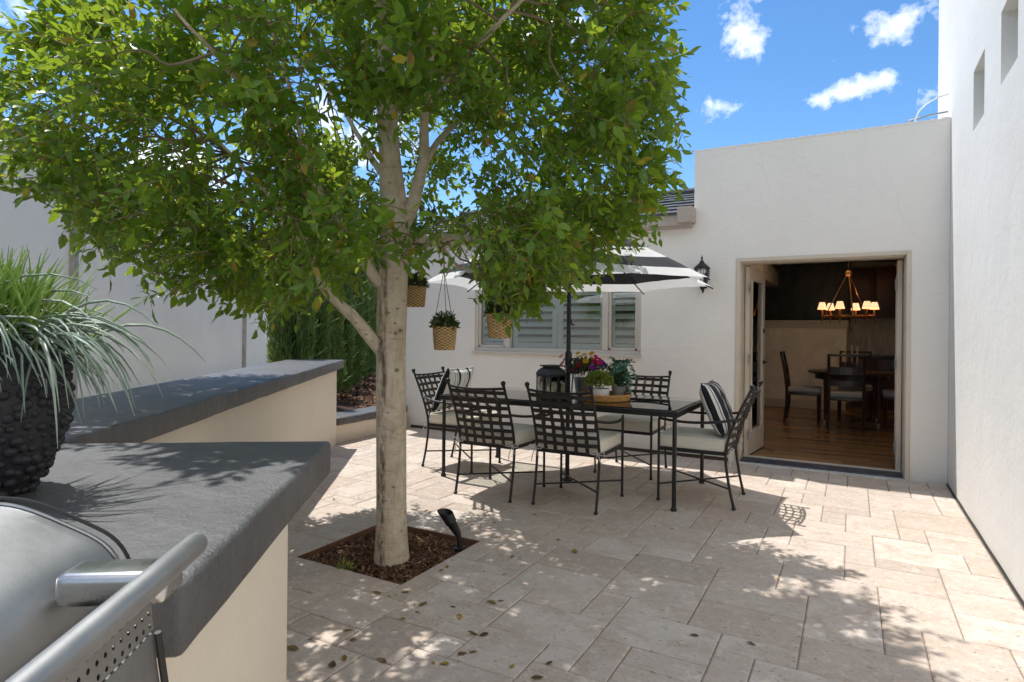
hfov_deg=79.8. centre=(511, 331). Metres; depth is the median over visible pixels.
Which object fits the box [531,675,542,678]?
fallen leaf
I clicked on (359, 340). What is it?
cypress tree
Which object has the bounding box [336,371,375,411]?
mulch bed
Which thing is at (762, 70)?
sky
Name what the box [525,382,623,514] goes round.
garden chair
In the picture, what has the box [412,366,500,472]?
garden chair
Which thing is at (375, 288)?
cypress tree
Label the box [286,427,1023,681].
patio
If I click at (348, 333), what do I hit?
cypress tree
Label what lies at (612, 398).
rattan tray
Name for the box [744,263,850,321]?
dark mural
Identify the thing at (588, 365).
flower bucket
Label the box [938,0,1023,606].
house wing
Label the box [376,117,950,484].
house
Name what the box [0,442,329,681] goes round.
kitchen counter
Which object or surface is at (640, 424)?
garden chair
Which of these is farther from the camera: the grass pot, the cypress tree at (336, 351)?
the cypress tree at (336, 351)
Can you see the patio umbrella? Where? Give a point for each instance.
(649, 270)
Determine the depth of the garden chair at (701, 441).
4.66 m
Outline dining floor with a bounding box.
[743,404,901,469]
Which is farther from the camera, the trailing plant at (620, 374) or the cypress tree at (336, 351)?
the cypress tree at (336, 351)
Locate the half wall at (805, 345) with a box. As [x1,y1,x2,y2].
[744,320,848,410]
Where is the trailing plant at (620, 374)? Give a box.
[598,356,636,395]
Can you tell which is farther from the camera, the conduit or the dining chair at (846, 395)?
the dining chair at (846, 395)
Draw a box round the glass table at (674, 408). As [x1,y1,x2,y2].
[440,386,704,511]
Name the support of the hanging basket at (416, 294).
hanging from the ficus tree at (320, 238)
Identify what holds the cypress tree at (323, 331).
on the mulch bed
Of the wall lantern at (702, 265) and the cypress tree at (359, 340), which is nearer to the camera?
the wall lantern at (702, 265)
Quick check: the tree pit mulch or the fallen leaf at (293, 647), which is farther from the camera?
the tree pit mulch
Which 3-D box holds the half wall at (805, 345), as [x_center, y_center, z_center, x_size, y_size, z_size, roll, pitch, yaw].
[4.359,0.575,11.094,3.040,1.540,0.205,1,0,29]
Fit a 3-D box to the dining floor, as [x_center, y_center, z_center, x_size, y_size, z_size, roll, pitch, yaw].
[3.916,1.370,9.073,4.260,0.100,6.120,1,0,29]
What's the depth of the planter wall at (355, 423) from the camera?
7.29 m
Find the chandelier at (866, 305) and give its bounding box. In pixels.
[818,261,878,323]
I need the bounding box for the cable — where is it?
[906,111,947,122]
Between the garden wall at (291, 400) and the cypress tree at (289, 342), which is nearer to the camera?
the garden wall at (291, 400)
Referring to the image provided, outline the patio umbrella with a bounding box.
[427,215,712,480]
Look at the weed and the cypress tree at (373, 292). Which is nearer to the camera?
the weed
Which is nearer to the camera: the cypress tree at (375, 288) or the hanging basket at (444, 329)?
the hanging basket at (444, 329)
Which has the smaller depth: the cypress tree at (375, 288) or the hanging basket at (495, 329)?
the hanging basket at (495, 329)
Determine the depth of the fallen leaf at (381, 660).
2.40 m
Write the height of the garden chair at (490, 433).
0.932 m
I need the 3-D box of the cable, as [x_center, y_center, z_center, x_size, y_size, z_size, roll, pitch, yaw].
[3.724,-1.933,5.669,0.508,0.131,0.043,1,0,29]
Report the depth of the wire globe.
5.20 m
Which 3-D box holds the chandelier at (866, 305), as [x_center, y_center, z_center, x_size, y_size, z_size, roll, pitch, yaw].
[4.793,-0.686,8.724,0.776,1.170,0.765,1,0,29]
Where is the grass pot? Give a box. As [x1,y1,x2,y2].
[0,244,204,500]
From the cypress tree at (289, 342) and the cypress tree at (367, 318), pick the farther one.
the cypress tree at (367, 318)
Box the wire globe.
[567,358,582,391]
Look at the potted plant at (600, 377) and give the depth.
5.02 m
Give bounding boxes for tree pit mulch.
[306,529,473,584]
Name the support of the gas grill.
in the kitchen counter
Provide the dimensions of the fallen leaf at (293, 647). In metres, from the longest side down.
0.075 x 0.036 x 0.008 m
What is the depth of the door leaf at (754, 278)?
6.63 m
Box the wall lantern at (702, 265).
[694,257,709,292]
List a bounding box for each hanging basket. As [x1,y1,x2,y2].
[407,257,429,306]
[429,246,460,349]
[483,246,514,337]
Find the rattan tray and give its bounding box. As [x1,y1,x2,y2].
[581,391,631,401]
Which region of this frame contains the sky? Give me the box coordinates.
[0,0,938,225]
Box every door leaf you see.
[744,266,766,454]
[890,260,902,470]
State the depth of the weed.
3.36 m
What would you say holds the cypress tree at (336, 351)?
on the mulch bed
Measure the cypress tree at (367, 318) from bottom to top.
3.282 m
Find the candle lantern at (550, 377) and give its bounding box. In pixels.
[536,364,566,399]
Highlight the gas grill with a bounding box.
[0,496,207,681]
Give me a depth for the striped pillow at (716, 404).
4.64 m
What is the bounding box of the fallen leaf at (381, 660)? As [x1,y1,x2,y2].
[376,657,386,662]
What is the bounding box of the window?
[471,290,641,357]
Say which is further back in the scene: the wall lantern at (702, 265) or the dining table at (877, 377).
the dining table at (877, 377)
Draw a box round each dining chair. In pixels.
[780,351,821,423]
[827,354,865,432]
[837,351,872,420]
[882,389,894,428]
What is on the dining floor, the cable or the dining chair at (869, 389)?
the dining chair at (869, 389)
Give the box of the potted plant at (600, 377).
[584,368,614,395]
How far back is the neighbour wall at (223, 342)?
7.98 m
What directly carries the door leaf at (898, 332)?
in the house
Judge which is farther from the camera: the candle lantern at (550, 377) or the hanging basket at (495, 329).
the candle lantern at (550, 377)
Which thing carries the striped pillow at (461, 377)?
on the garden chair at (435, 420)
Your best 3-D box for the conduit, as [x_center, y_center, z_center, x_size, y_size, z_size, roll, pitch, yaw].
[3.825,-2.002,5.588,0.263,0.304,0.023,1,0,24]
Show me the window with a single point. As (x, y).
(607, 308)
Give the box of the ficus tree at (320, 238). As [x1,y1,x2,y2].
[0,0,700,568]
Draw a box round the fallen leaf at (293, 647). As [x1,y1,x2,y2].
[287,645,298,648]
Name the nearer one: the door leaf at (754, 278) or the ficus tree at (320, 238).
the ficus tree at (320, 238)
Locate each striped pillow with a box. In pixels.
[431,366,473,411]
[699,380,733,437]
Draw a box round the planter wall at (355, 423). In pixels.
[336,406,407,442]
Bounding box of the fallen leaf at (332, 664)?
[328,660,335,667]
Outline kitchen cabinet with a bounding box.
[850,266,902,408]
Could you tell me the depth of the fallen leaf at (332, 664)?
2.37 m
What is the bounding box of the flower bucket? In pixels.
[559,351,607,395]
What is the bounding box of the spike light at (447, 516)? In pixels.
[437,508,463,551]
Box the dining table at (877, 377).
[808,369,894,428]
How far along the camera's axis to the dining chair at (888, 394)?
8.30 m
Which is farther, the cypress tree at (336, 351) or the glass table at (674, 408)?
the cypress tree at (336, 351)
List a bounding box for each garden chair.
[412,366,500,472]
[446,378,545,502]
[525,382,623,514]
[593,371,671,479]
[656,380,762,509]
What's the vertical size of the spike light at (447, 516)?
0.344 m
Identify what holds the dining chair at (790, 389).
on the dining floor
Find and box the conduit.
[914,93,947,121]
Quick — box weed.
[335,557,355,570]
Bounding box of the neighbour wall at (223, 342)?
[0,116,273,398]
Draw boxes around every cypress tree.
[263,167,324,362]
[307,291,339,359]
[320,269,353,395]
[333,273,363,390]
[346,261,371,384]
[356,260,374,379]
[363,278,376,375]
[371,248,377,369]
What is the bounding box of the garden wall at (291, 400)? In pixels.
[63,359,343,449]

